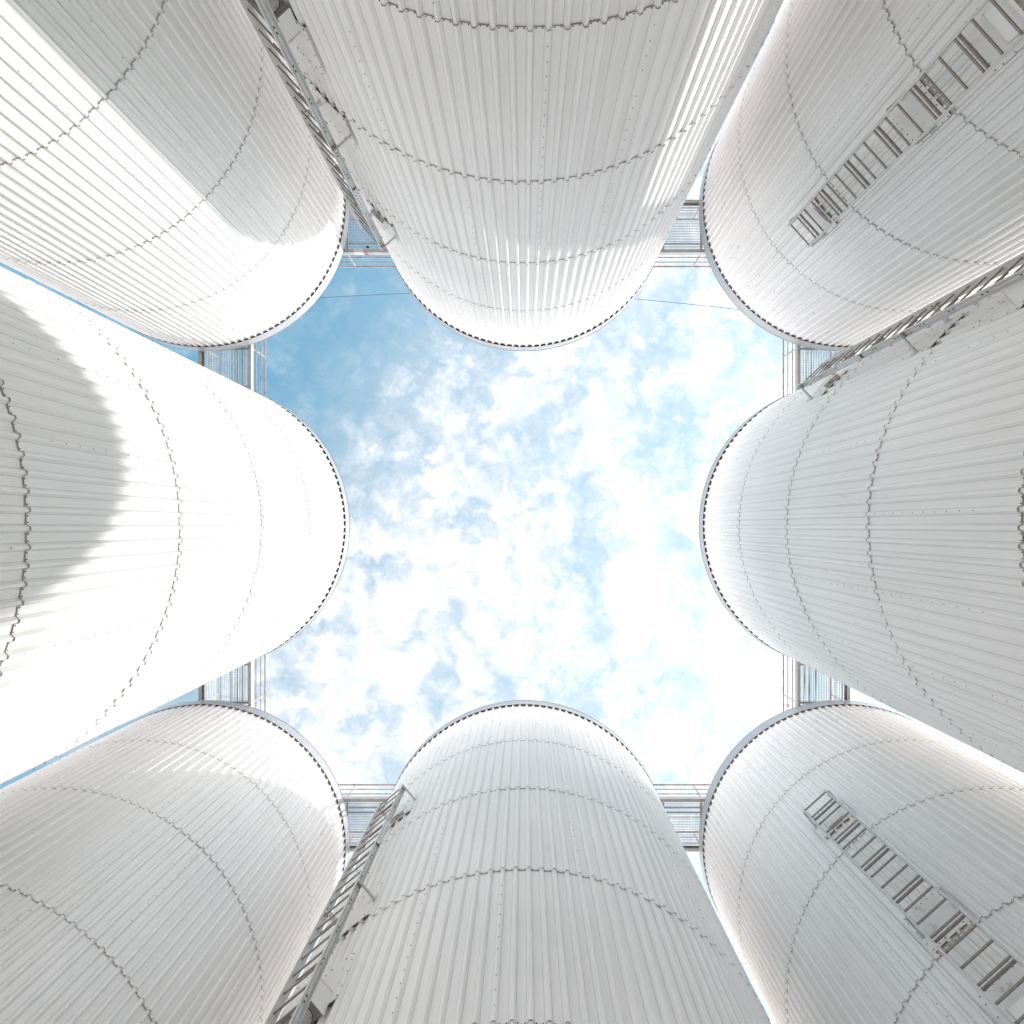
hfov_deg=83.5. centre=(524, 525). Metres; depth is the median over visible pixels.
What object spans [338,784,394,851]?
walkway
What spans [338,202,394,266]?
walkway
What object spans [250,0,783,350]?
silo
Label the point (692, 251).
walkway
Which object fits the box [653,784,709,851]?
walkway
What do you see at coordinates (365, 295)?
overhead wire
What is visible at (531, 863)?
silo
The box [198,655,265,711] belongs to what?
walkway
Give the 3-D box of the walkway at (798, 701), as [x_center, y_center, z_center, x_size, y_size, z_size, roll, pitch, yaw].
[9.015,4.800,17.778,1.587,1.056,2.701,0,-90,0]
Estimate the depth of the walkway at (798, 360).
17.43 m
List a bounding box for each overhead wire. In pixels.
[320,293,410,297]
[639,299,738,309]
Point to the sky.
(524, 525)
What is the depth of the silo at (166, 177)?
10.85 m
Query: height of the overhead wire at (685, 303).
0.141 m
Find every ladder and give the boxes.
[239,0,396,249]
[264,784,416,1023]
[788,0,1023,247]
[797,253,1023,400]
[802,789,1023,1023]
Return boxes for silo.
[0,0,349,350]
[0,266,349,784]
[0,700,349,1023]
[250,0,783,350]
[278,700,770,1023]
[699,0,1023,350]
[699,267,1023,772]
[699,700,1023,1023]
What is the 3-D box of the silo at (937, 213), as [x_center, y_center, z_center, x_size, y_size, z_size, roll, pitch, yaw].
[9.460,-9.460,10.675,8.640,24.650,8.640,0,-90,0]
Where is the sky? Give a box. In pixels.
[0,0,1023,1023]
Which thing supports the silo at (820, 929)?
on the ground
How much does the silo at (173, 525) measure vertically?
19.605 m
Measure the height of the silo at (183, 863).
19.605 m
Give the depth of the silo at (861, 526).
8.69 m
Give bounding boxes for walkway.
[198,339,265,396]
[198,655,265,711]
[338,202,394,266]
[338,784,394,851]
[653,200,709,266]
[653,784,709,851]
[782,339,846,396]
[782,654,849,711]
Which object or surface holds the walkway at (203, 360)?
on the silo at (173, 525)

